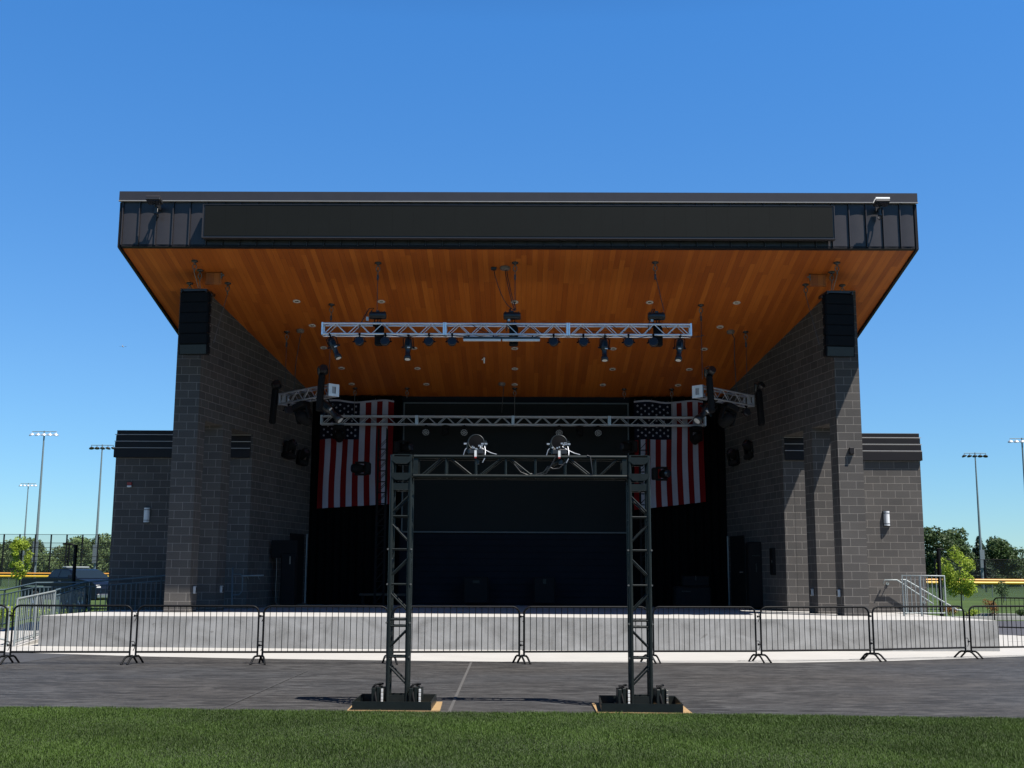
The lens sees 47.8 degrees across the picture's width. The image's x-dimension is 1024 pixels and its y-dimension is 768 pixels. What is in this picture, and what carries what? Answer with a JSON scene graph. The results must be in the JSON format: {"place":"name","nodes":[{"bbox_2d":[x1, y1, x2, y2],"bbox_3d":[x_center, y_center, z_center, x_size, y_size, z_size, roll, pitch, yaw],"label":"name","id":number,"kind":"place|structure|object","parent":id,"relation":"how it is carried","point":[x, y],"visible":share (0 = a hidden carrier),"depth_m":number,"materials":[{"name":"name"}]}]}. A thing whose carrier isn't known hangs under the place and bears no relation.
{"place":"outdoors","nodes":[
{"label":"outdoors","id":0,"kind":"place"},
{"bbox_2d":[0,652,75,661],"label":"pavement","id":1,"kind":"structure","parent":0,"point":[24,657],"depth_m":22.85,"materials":[{"name":"concrete"}]},
{"bbox_2d":[0,705,1023,767],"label":"grass","id":2,"kind":"structure","parent":0,"point":[995,730],"depth_m":11.52,"materials":[{"name":"plant"}]},
{"bbox_2d":[0,653,1023,717],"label":"dark pavement","id":3,"kind":"structure","parent":0,"point":[979,687],"depth_m":17.55,"materials":[{"name":"asphalt"}]},
{"bbox_2d":[0,604,13,662],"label":"crowd barricade","id":4,"kind":"object","parent":3,"relation":"on","point":[5,638],"visible":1,"depth_m":21.07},
{"bbox_2d":[0,604,137,664],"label":"crowd barricade","id":5,"kind":"object","parent":3,"relation":"on","point":[55,606],"visible":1,"depth_m":21.15,"materials":[{"name":"metal"}]},
{"bbox_2d":[126,605,263,664],"bbox_3d":[-5.796,4.619,21.298,2.404,1.073,0.526,1,-9,-3],"label":"crowd barricade","id":6,"kind":"object","parent":3,"relation":"on","point":[178,651],"visible":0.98,"depth_m":21.30,"materials":[{"name":"metal"}]},
{"bbox_2d":[258,605,386,664],"bbox_3d":[-3.464,4.658,21.463,2.494,1.073,0.527,1,-9,-4],"label":"crowd barricade","id":7,"kind":"object","parent":3,"relation":"on","point":[326,606],"visible":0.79,"depth_m":21.46,"materials":[{"name":"metal"}]},
{"bbox_2d":[347,702,441,711],"bbox_3d":[-1.446,4.032,14.442,1.120,0.018,0.990,1,-9,-2],"label":"plywood board","id":8,"kind":"object","parent":3,"relation":"on","point":[437,707],"visible":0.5,"depth_m":13.97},
{"bbox_2d":[352,694,436,709],"bbox_3d":[-1.455,3.971,14.437,0.960,0.100,0.920,0,-9,0],"label":"base tray","id":9,"kind":"object","parent":8,"relation":"on","point":[362,702],"visible":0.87,"depth_m":13.99,"materials":[{"name":"grey paint"}]},
{"bbox_2d":[371,682,384,701],"bbox_3d":[-1.670,3.874,14.499,0.149,0.263,0.251,-1,-9,5],"label":"ballast weight","id":10,"kind":"object","parent":9,"relation":"on","point":[377,693],"visible":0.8,"depth_m":14.41,"materials":[{"name":"grey paint"}]},
{"bbox_2d":[409,683,422,701],"bbox_3d":[-1.200,3.876,14.495,0.149,0.263,0.251,-1,-9,5],"label":"ballast weight","id":11,"kind":"object","parent":9,"relation":"on","point":[416,694],"visible":0.78,"depth_m":14.40,"materials":[{"name":"grey paint"}]},
{"bbox_2d":[385,454,653,703],"bbox_3d":[0.097,2.470,14.795,3.381,3.118,0.299,0,-9,0],"label":"gantry","id":12,"kind":"object","parent":9,"relation":"on","point":[412,462],"visible":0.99,"depth_m":14.84,"materials":[{"name":"metal"}]},
{"bbox_2d":[463,434,496,463],"bbox_3d":[-0.412,0.846,15.017,0.406,0.400,0.272,-7,-12,38],"label":"wash lamp","id":13,"kind":"object","parent":12,"relation":"attached to","point":[475,444],"visible":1,"depth_m":15.03,"materials":[{"name":"silver metal"}]},
{"bbox_2d":[546,435,579,464],"bbox_3d":[0.665,0.850,15.007,0.405,0.400,0.274,-7,-12,39],"label":"wash lamp","id":14,"kind":"object","parent":12,"relation":"on","point":[558,445],"visible":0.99,"depth_m":15.02,"materials":[{"name":"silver metal"}]},
{"bbox_2d":[392,606,525,664],"bbox_3d":[-1.042,4.707,21.691,2.590,1.073,0.527,1,-9,-6],"label":"crowd barricade","id":15,"kind":"object","parent":3,"relation":"on","point":[475,651],"visible":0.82,"depth_m":21.71,"materials":[{"name":"metal"}]},
{"bbox_2d":[517,606,656,663],"bbox_3d":[1.415,4.764,21.959,2.606,1.073,0.527,1,-9,-7],"label":"crowd barricade","id":16,"kind":"object","parent":3,"relation":"on","point":[567,651],"visible":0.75,"depth_m":21.94,"materials":[{"name":"metal"}]},
{"bbox_2d":[592,703,691,713],"bbox_3d":[1.594,4.033,14.360,1.140,0.018,1.030,0,-9,0],"label":"plywood board","id":17,"kind":"object","parent":3,"relation":"on","point":[596,706],"visible":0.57,"depth_m":14.10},
{"bbox_2d":[599,695,682,712],"bbox_3d":[1.584,3.972,14.354,0.980,0.100,0.960,0,-9,2],"label":"base tray","id":18,"kind":"object","parent":17,"relation":"on","point":[608,702],"visible":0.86,"depth_m":13.89,"materials":[{"name":"grey paint"}]},
{"bbox_2d":[616,684,629,703],"bbox_3d":[1.390,3.886,14.476,0.149,0.263,0.251,1,-9,-2],"label":"ballast weight","id":19,"kind":"object","parent":18,"relation":"on","point":[622,694],"visible":0.81,"depth_m":14.38,"materials":[{"name":"grey paint"}]},
{"bbox_2d":[653,684,668,703],"bbox_3d":[1.861,3.888,14.473,0.149,0.263,0.251,1,-9,-6],"label":"ballast weight","id":20,"kind":"object","parent":18,"relation":"on","point":[660,695],"visible":0.88,"depth_m":14.38,"materials":[{"name":"grey paint"}]},
{"bbox_2d":[960,605,1023,658],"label":"crowd barricade","id":21,"kind":"object","parent":3,"relation":"on","point":[989,646],"visible":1,"depth_m":23.91,"materials":[{"name":"metal"}]},
{"bbox_2d":[0,635,1023,662],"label":"pale concrete apron","id":22,"kind":"object","parent":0,"point":[744,657],"visible":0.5,"depth_m":23.87,"materials":[{"name":"concrete"}]},
{"bbox_2d":[0,191,999,650],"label":"band shell","id":23,"kind":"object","parent":22,"relation":"on","point":[810,491],"visible":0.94,"depth_m":31.72,"materials":[{"name":"brick"}]},
{"bbox_2d":[13,590,55,645],"bbox_3d":[-11.165,5.462,27.075,0.050,1.214,2.504,1,-9,-3],"label":"ramp railing","id":24,"kind":"object","parent":23,"relation":"on","point":[34,613],"visible":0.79,"depth_m":26.83,"materials":[{"name":"metal"}]},
{"bbox_2d":[54,575,164,614],"bbox_3d":[-10.170,5.631,29.852,2.800,1.494,3.050,0,-9,0],"label":"ramp railing","id":25,"kind":"object","parent":23,"relation":"on","point":[71,599],"visible":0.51,"depth_m":31.24,"materials":[{"name":"metal"}]},
{"bbox_2d":[146,195,162,217],"bbox_3d":[-8.486,-4.207,27.493,0.340,0.443,0.472,0,-9,0],"label":"floodlight","id":26,"kind":"object","parent":23,"relation":"attached to","point":[156,201],"visible":1,"depth_m":27.38,"materials":[{"name":"black metal"}]},
{"bbox_2d":[197,269,203,288],"bbox_3d":[-7.791,-2.612,28.833,0.170,0.516,0.170,0,-9,0],"label":"rigging cable","id":27,"kind":"object","parent":23,"relation":"hanging from","point":[200,270],"visible":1,"depth_m":28.82,"materials":[{"name":"black metal"}]},
{"bbox_2d":[179,289,214,354],"bbox_3d":[-7.849,-1.514,28.832,0.762,1.635,0.600,-1,-9,6],"label":"speaker array","id":28,"kind":"object","parent":27,"relation":"hanging from","point":[195,322],"visible":1,"depth_m":28.62,"materials":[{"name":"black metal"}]},
{"bbox_2d":[205,273,223,284],"bbox_3d":[-7.438,-2.639,28.949,0.465,0.300,0.095,0,-9,0],"label":"access hatch","id":29,"kind":"object","parent":23,"relation":"attached to","point":[213,278],"visible":1,"depth_m":28.93,"materials":[{"name":"brown wood"}]},
{"bbox_2d":[271,540,297,604],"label":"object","id":30,"kind":"object","parent":23,"relation":"on","point":[286,551],"visible":0.9,"depth_m":33.20,"materials":[{"name":"metal"}]},
{"bbox_2d":[281,439,297,459],"bbox_3d":[-6.664,1.938,34.646,0.430,0.588,0.420,-5,-23,30],"label":"moving head","id":31,"kind":"object","parent":23,"relation":"attached to","point":[290,445],"visible":1,"depth_m":34.52},
{"bbox_2d":[290,533,307,603],"bbox_3d":[-6.592,5.657,35.427,0.095,2.130,1.294,-2,-10,14],"label":"stage door","id":32,"kind":"structure","parent":23,"relation":"in","point":[300,537],"depth_m":35.67,"materials":[{"name":"metal"}]},
{"bbox_2d":[296,448,310,465],"bbox_3d":[-6.444,2.237,35.693,0.385,0.539,0.394,22,-21,-36],"label":"moving head","id":33,"kind":"object","parent":23,"relation":"attached to","point":[303,453],"visible":1,"depth_m":35.59},
{"bbox_2d":[278,383,338,405],"bbox_3d":[-5.533,0.300,31.331,0.336,0.330,2.448,9,-13,-43],"label":"side truss","id":34,"kind":"object","parent":23,"relation":"attached to","point":[330,392],"visible":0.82,"depth_m":31.29,"materials":[{"name":"metal"}]},
{"bbox_2d":[269,379,281,423],"bbox_3d":[-6.614,0.489,32.179,0.318,1.254,0.277,0,-8,26],"label":"batten light","id":35,"kind":"object","parent":34,"relation":"attached to","point":[276,385],"visible":1,"depth_m":32.12,"materials":[{"name":"black metal"}]},
{"bbox_2d":[292,401,312,425],"bbox_3d":[-5.667,0.824,31.367,0.472,0.662,0.484,-27,-21,24],"label":"moving head","id":36,"kind":"object","parent":34,"relation":"hanging from","point":[302,417],"visible":1,"depth_m":31.25},
{"bbox_2d":[316,364,327,411],"bbox_3d":[-5.007,0.095,30.356,0.318,1.254,0.277,2,-9,11],"label":"batten light","id":37,"kind":"object","parent":34,"relation":"attached to","point":[322,371],"visible":1,"depth_m":30.30,"materials":[{"name":"black metal"}]},
{"bbox_2d":[316,398,343,423],"bbox_3d":[-4.903,0.681,30.956,0.936,0.432,0.451,46,-13,0],"label":"profile spot","id":38,"kind":"object","parent":34,"relation":"hanging from","point":[328,409],"visible":0.73,"depth_m":30.87,"materials":[{"name":"black metal"}]},
{"bbox_2d":[317,398,393,508],"bbox_3d":[-4.940,2.174,36.620,2.395,3.549,0.194,0,-9,0],"label":"flag","id":39,"kind":"object","parent":23,"relation":"hanging from","point":[340,484],"visible":0.75,"depth_m":36.58,"materials":[{"name":"fabric"}]},
{"bbox_2d":[369,428,387,605],"bbox_3d":[-3.950,3.978,34.845,0.600,5.300,0.600,0,-9,0],"label":"tower truss","id":40,"kind":"object","parent":23,"relation":"on","point":[384,518],"visible":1,"depth_m":34.79,"materials":[{"name":"metal"}]},
{"bbox_2d":[351,461,370,475],"bbox_3d":[-4.599,2.565,35.082,0.611,0.420,0.385,0,-9,0],"label":"moving head","id":41,"kind":"object","parent":40,"relation":"attached to","point":[358,468],"visible":1,"depth_m":34.98},
{"bbox_2d":[394,440,413,453],"bbox_3d":[-3.285,1.929,35.178,0.610,0.420,0.412,0,-9,0],"label":"moving head","id":42,"kind":"object","parent":40,"relation":"attached to","point":[406,447],"visible":1,"depth_m":35.08},
{"bbox_2d":[464,577,488,602],"bbox_3d":[-1.104,6.337,35.544,0.750,0.800,0.365,0,-9,0],"label":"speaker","id":43,"kind":"object","parent":23,"relation":"on","point":[475,589],"visible":1,"depth_m":35.38,"materials":[{"name":"grey paint"}]},
{"bbox_2d":[321,322,691,337],"bbox_3d":[-0.135,-1.320,28.343,9.042,0.310,0.316,0,-9,0],"label":"front truss","id":44,"kind":"object","parent":23,"relation":"attached to","point":[445,325],"visible":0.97,"depth_m":28.23,"materials":[{"name":"metal"}]},
{"bbox_2d":[326,333,341,359],"bbox_3d":[-4.328,-0.915,28.215,0.398,0.674,0.218,-2,-10,14],"label":"profile spot","id":45,"kind":"object","parent":44,"relation":"hanging from","point":[332,344],"visible":1,"depth_m":28.16,"materials":[{"name":"black metal"}]},
{"bbox_2d":[358,308,386,345],"bbox_3d":[-3.430,-1.407,28.382,0.683,0.932,0.258,0,-9,0],"label":"chain hoist","id":46,"kind":"object","parent":44,"relation":"attached to","point":[377,315],"visible":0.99,"depth_m":28.32,"materials":[{"name":"black metal"}]},
{"bbox_2d":[402,334,414,360],"bbox_3d":[-2.533,-0.900,28.159,0.287,0.693,0.294,9,-13,-42],"label":"profile spot","id":47,"kind":"object","parent":44,"relation":"hanging from","point":[407,345],"visible":1,"depth_m":28.12,"materials":[{"name":"black metal"}]},
{"bbox_2d":[463,335,539,341],"bbox_3d":[-0.252,-1.112,28.106,1.860,0.140,0.102,0,-9,0],"label":"led bar","id":48,"kind":"object","parent":44,"relation":"attached to","point":[493,338],"visible":1,"depth_m":28.05,"materials":[{"name":"white metal"}]},
{"bbox_2d":[503,308,520,346],"bbox_3d":[0.001,-1.394,28.356,0.420,0.931,0.258,0,-9,0],"label":"chain hoist","id":49,"kind":"object","parent":44,"relation":"attached to","point":[510,315],"visible":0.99,"depth_m":28.30,"materials":[{"name":"black metal"}]},
{"bbox_2d":[364,325,703,338],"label":"truss cables","id":50,"kind":"object","parent":44,"relation":"attached to","point":[546,335],"visible":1,"depth_m":28.25,"materials":[{"name":"black rubber"}]},
{"bbox_2d":[598,334,610,361],"bbox_3d":[2.252,-0.880,28.144,0.254,0.697,0.287,-6,-11,35],"label":"profile spot","id":51,"kind":"object","parent":44,"relation":"hanging from","point":[603,346],"visible":1,"depth_m":28.09,"materials":[{"name":"black metal"}]},
{"bbox_2d":[647,309,664,346],"bbox_3d":[3.536,-1.381,28.329,0.430,0.931,0.258,0,-9,0],"label":"chain hoist","id":52,"kind":"object","parent":44,"relation":"attached to","point":[655,315],"visible":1,"depth_m":28.27,"materials":[{"name":"black metal"}]},
{"bbox_2d":[673,335,685,361],"bbox_3d":[4.069,-0.875,28.116,0.312,0.694,0.270,5,-11,-27],"label":"profile spot","id":53,"kind":"object","parent":44,"relation":"hanging from","point":[680,345],"visible":1,"depth_m":28.07,"materials":[{"name":"black metal"}]},
{"bbox_2d":[512,388,516,415],"bbox_3d":[0.085,0.566,36.453,0.170,0.916,0.170,0,-9,0],"label":"rigging cable","id":54,"kind":"object","parent":23,"relation":"hanging from","point":[514,389],"visible":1,"depth_m":36.45,"materials":[{"name":"black metal"}]},
{"bbox_2d":[320,415,705,426],"bbox_3d":[0.032,1.166,36.416,12.112,0.300,0.306,0,-9,0],"label":"truss","id":55,"kind":"object","parent":54,"relation":"hanging from","point":[607,424],"visible":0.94,"depth_m":36.30,"materials":[{"name":"metal"}]},
{"bbox_2d":[332,425,344,442],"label":"moving head","id":56,"kind":"object","parent":55,"relation":"hanging from","point":[338,436],"visible":1,"depth_m":36.17},
{"bbox_2d":[689,426,702,444],"bbox_3d":[5.769,1.614,36.180,0.402,0.564,0.412,3,-10,-17],"label":"moving head","id":57,"kind":"object","parent":55,"relation":"hanging from","point":[696,438],"visible":1,"depth_m":36.08},
{"bbox_2d":[415,533,618,603],"bbox_3d":[0.154,5.792,36.316,6.400,2.200,0.010,0,-9,0],"label":"roll up door","id":58,"kind":"structure","parent":23,"relation":"in","point":[584,567],"depth_m":36.32,"materials":[{"name":"metal"}]},
{"bbox_2d":[201,204,835,240],"bbox_3d":[0.144,-3.832,27.544,15.020,0.820,0.250,0,-9,0],"label":"panel","id":59,"kind":"object","parent":23,"relation":"attached to","point":[509,222],"visible":1,"depth_m":27.43,"materials":[{"name":"black metal"}]},
{"bbox_2d":[534,577,554,603],"bbox_3d":[0.996,6.345,35.528,0.650,0.800,0.365,0,-9,0],"label":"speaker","id":60,"kind":"object","parent":23,"relation":"on","point":[544,590],"visible":1,"depth_m":35.36,"materials":[{"name":"grey paint"}]},
{"bbox_2d":[638,436,656,606],"bbox_3d":[3.999,4.107,34.768,0.600,5.100,0.600,0,-9,0],"label":"tower truss","id":61,"kind":"object","parent":23,"relation":"on","point":[640,522],"visible":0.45,"depth_m":34.71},
{"bbox_2d":[619,440,637,452],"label":"moving head","id":62,"kind":"object","parent":61,"relation":"attached to","point":[625,446],"visible":1,"depth_m":35.04},
{"bbox_2d":[651,467,670,480],"bbox_3d":[4.522,2.718,34.995,0.572,0.420,0.422,0,-9,0],"label":"moving head","id":63,"kind":"object","parent":61,"relation":"attached to","point":[664,473],"visible":1,"depth_m":34.86},
{"bbox_2d":[634,398,705,509],"bbox_3d":[4.970,2.201,36.547,2.252,3.569,0.194,0,-9,0],"label":"flag","id":64,"kind":"object","parent":23,"relation":"hanging from","point":[677,453],"visible":0.81,"depth_m":36.53,"materials":[{"name":"fabric"}]},
{"bbox_2d":[672,576,710,605],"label":"equipment cases","id":65,"kind":"object","parent":23,"relation":"on","point":[693,591],"visible":0.94,"depth_m":34.71,"materials":[{"name":"grey paint"}]},
{"bbox_2d":[692,385,754,407],"bbox_3d":[5.733,0.341,31.238,0.336,0.330,2.448,-9,-13,44],"label":"side truss","id":66,"kind":"object","parent":23,"relation":"attached to","point":[697,391],"visible":0.88,"depth_m":31.20,"materials":[{"name":"metal"}]},
{"bbox_2d":[693,399,717,423],"bbox_3d":[5.176,0.704,30.789,0.432,0.936,0.451,46,-13,0],"label":"profile spot","id":67,"kind":"object","parent":66,"relation":"hanging from","point":[700,416],"visible":0.74,"depth_m":30.68,"materials":[{"name":"black metal"}]},
{"bbox_2d":[704,366,715,412],"bbox_3d":[5.214,0.133,30.285,0.318,1.254,0.277,-1,-9,-10],"label":"batten light","id":68,"kind":"object","parent":66,"relation":"hanging from","point":[709,372],"visible":1,"depth_m":30.23,"materials":[{"name":"black metal"}]},
{"bbox_2d":[718,402,738,427],"bbox_3d":[5.837,0.867,31.279,0.472,0.662,0.484,27,-20,-24],"label":"moving head","id":69,"kind":"object","parent":66,"relation":"hanging from","point":[727,419],"visible":1,"depth_m":31.17},
{"bbox_2d":[753,381,764,425],"bbox_3d":[6.902,0.540,32.093,0.318,1.254,0.277,0,-8,-25],"label":"batten light","id":70,"kind":"object","parent":66,"relation":"attached to","point":[758,387],"visible":1,"depth_m":32.04,"materials":[{"name":"black metal"}]},
{"bbox_2d":[726,448,739,465],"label":"moving head","id":71,"kind":"object","parent":23,"relation":"attached to","point":[732,453],"visible":1,"depth_m":35.49},
{"bbox_2d":[727,535,745,605],"bbox_3d":[6.867,5.707,35.319,0.140,2.130,1.289,2,-9,-9],"label":"stage door","id":72,"kind":"structure","parent":23,"relation":"in","point":[737,543],"depth_m":35.26,"materials":[{"name":"metal"}]},
{"bbox_2d":[742,439,753,459],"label":"moving head","id":73,"kind":"object","parent":23,"relation":"attached to","point":[747,445],"visible":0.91,"depth_m":34.55},
{"bbox_2d":[745,542,762,607],"bbox_3d":[7.085,5.566,33.685,0.450,1.900,0.520,0,-9,0],"label":"door","id":74,"kind":"structure","parent":23,"relation":"attached to","point":[754,578],"depth_m":33.48,"materials":[{"name":"grey paint"}]},
{"bbox_2d":[769,548,775,574],"bbox_3d":[7.403,5.031,32.768,0.135,0.750,0.420,0,-9,0],"label":"panel box","id":75,"kind":"object","parent":23,"relation":"attached to","point":[772,555],"visible":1,"depth_m":32.60,"materials":[{"name":"metal"}]},
{"bbox_2d":[807,275,825,286],"bbox_3d":[7.596,-2.582,28.834,0.465,0.300,0.095,0,-9,0],"label":"access hatch","id":76,"kind":"object","parent":23,"relation":"attached to","point":[817,280],"visible":1,"depth_m":28.82,"materials":[{"name":"brown wood"}]},
{"bbox_2d":[828,271,834,290],"bbox_3d":[7.948,-2.553,28.713,0.170,0.516,0.170,0,-9,0],"label":"rigging cable","id":77,"kind":"object","parent":23,"relation":"hanging from","point":[831,272],"visible":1,"depth_m":28.71,"materials":[{"name":"black metal"}]},
{"bbox_2d":[818,291,854,357],"bbox_3d":[8.057,-1.454,28.711,0.762,1.635,0.600,1,-9,-5],"label":"speaker array","id":78,"kind":"object","parent":77,"relation":"hanging from","point":[838,324],"visible":1,"depth_m":28.50,"materials":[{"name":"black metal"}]},
{"bbox_2d":[873,197,889,219],"bbox_3d":[8.724,-4.143,27.362,0.340,0.443,0.472,0,-9,0],"label":"floodlight","id":79,"kind":"object","parent":23,"relation":"attached to","point":[879,203],"visible":1,"depth_m":27.26,"materials":[{"name":"black metal"}]},
{"bbox_2d":[901,575,946,615],"bbox_3d":[10.188,5.230,28.560,1.084,1.006,0.044,0,-9,0],"label":"guard rail","id":80,"kind":"object","parent":23,"relation":"on","point":[921,612],"visible":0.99,"depth_m":28.56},
{"bbox_2d":[646,606,764,663],"bbox_3d":[3.712,4.822,22.242,2.193,1.073,0.527,1,-9,-5],"label":"crowd barricade","id":81,"kind":"object","parent":22,"relation":"on","point":[710,650],"visible":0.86,"depth_m":22.25,"materials":[{"name":"metal"}]},
{"bbox_2d":[752,606,881,662],"bbox_3d":[5.955,4.900,22.649,2.496,1.073,0.527,2,-10,-11],"label":"crowd barricade","id":82,"kind":"object","parent":22,"relation":"on","point":[816,649],"visible":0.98,"depth_m":22.65,"materials":[{"name":"metal"}]},
{"bbox_2d":[862,605,978,661],"bbox_3d":[8.234,5.023,23.338,2.461,1.073,0.527,4,-10,-20],"label":"crowd barricade","id":83,"kind":"object","parent":22,"relation":"on","point":[920,648],"visible":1,"depth_m":23.34,"materials":[{"name":"metal"}]},
{"bbox_2d":[991,597,1023,627],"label":"crowd barricade","id":84,"kind":"object","parent":22,"relation":"on","point":[1010,598],"visible":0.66,"depth_m":33.27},
{"bbox_2d":[0,578,1023,635],"bbox_3d":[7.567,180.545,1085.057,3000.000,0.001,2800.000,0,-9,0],"label":"ground","id":85,"kind":"structure","parent":0,"point":[975,598],"depth_m":80.23,"materials":[{"name":"plant"}]},
{"bbox_2d":[0,539,17,578],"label":"tree","id":86,"kind":"object","parent":85,"relation":"on","point":[6,550],"visible":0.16,"depth_m":300.13,"materials":[{"name":"green plant"}]},
{"bbox_2d":[9,536,33,602],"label":"young tree","id":87,"kind":"object","parent":85,"relation":"on","point":[16,545],"visible":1,"depth_m":59.27,"materials":[{"name":"green plant"}]},
{"bbox_2d":[3,539,60,578],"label":"tree","id":88,"kind":"object","parent":85,"relation":"on","point":[41,566],"visible":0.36,"depth_m":286.75,"materials":[{"name":"green plant"}]},
{"bbox_2d":[29,431,58,572],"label":"floodlight pole","id":89,"kind":"object","parent":85,"relation":"on","point":[39,502],"visible":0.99,"depth_m":149.96,"materials":[{"name":"metal"}]},
{"bbox_2d":[0,582,90,626],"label":"path railing","id":90,"kind":"object","parent":85,"relation":"on","point":[32,588],"visible":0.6,"depth_m":33.58,"materials":[{"name":"metal"}]},
{"bbox_2d":[0,534,98,585],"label":"backstop fence","id":91,"kind":"object","parent":85,"relation":"on","point":[50,547],"visible":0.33,"depth_m":138.94,"materials":[{"name":"black"}]},
{"bbox_2d":[20,566,108,607],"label":"pickup truck","id":92,"kind":"object","parent":85,"relation":"on","point":[65,575],"visible":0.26,"depth_m":54.66,"materials":[{"name":"blue paint"}]},
{"bbox_2d":[63,543,77,609],"bbox_3d":[-13.028,5.949,33.874,0.435,2.546,0.110,0,-9,0],"label":"lamp bollard","id":93,"kind":"object","parent":85,"relation":"on","point":[74,563],"visible":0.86,"depth_m":33.95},
{"bbox_2d":[54,535,92,569],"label":"tree","id":94,"kind":"object","parent":85,"relation":"on","point":[78,541],"visible":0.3,"depth_m":291.20,"materials":[{"name":"green plant"}]},
{"bbox_2d":[72,533,110,575],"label":"tree","id":95,"kind":"object","parent":85,"relation":"on","point":[103,564],"visible":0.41,"depth_m":279.28,"materials":[{"name":"green plant"}]},
{"bbox_2d":[89,444,113,568],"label":"floodlight pole","id":96,"kind":"object","parent":85,"relation":"on","point":[102,448],"visible":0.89,"depth_m":165.73,"materials":[{"name":"metal"}]},
{"bbox_2d":[936,548,943,615],"bbox_3d":[12.427,6.010,33.382,0.210,2.518,0.120,0,-9,0],"label":"lamp bollard","id":97,"kind":"object","parent":85,"relation":"on","point":[938,554],"visible":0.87,"depth_m":33.41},
{"bbox_2d":[924,525,960,587],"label":"tree","id":98,"kind":"object","parent":85,"relation":"on","point":[931,538],"visible":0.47,"depth_m":180.65,"materials":[{"name":"green plant"}]},
{"bbox_2d":[935,527,977,586],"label":"tree","id":99,"kind":"object","parent":85,"relation":"on","point":[962,544],"visible":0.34,"depth_m":184.76,"materials":[{"name":"green plant"}]},
{"bbox_2d":[936,545,977,607],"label":"young tree","id":100,"kind":"object","parent":85,"relation":"on","point":[965,585],"visible":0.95,"depth_m":59.85,"materials":[{"name":"green plant"}]},
{"bbox_2d":[962,453,987,588],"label":"floodlight pole","id":101,"kind":"object","parent":85,"relation":"on","point":[982,553],"visible":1,"depth_m":170.37,"materials":[{"name":"metal"}]},
{"bbox_2d":[926,581,1023,600],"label":"outfield fence","id":102,"kind":"object","parent":85,"relation":"on","point":[989,583],"visible":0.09,"depth_m":83.43,"materials":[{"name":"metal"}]},
{"bbox_2d":[945,613,1023,619],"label":"kerb","id":103,"kind":"structure","parent":85,"relation":"on","point":[989,617],"depth_m":46.14,"materials":[{"name":"concrete"}]},
{"bbox_2d":[971,536,998,585],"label":"spruce tree","id":104,"kind":"object","parent":85,"relation":"on","point":[990,574],"visible":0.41,"depth_m":186.57,"materials":[{"name":"green plant"}]},
{"bbox_2d":[979,536,1023,586],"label":"tree","id":105,"kind":"object","parent":85,"relation":"on","point":[999,549],"visible":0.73,"depth_m":190.04,"materials":[{"name":"green plant"}]},
{"bbox_2d":[990,549,1023,586],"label":"tree","id":106,"kind":"object","parent":85,"relation":"on","point":[1015,573],"visible":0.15,"depth_m":197.42,"materials":[{"name":"green plant"}]},
{"bbox_2d":[0,0,1023,567],"label":"sky","id":107,"kind":"structure","parent":0,"point":[100,99],"materials":[{"name":"blue"}]},
{"bbox_2d":[998,621,1023,634],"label":"asphalt path","id":108,"kind":"structure","parent":0,"point":[1011,631],"depth_m":37.29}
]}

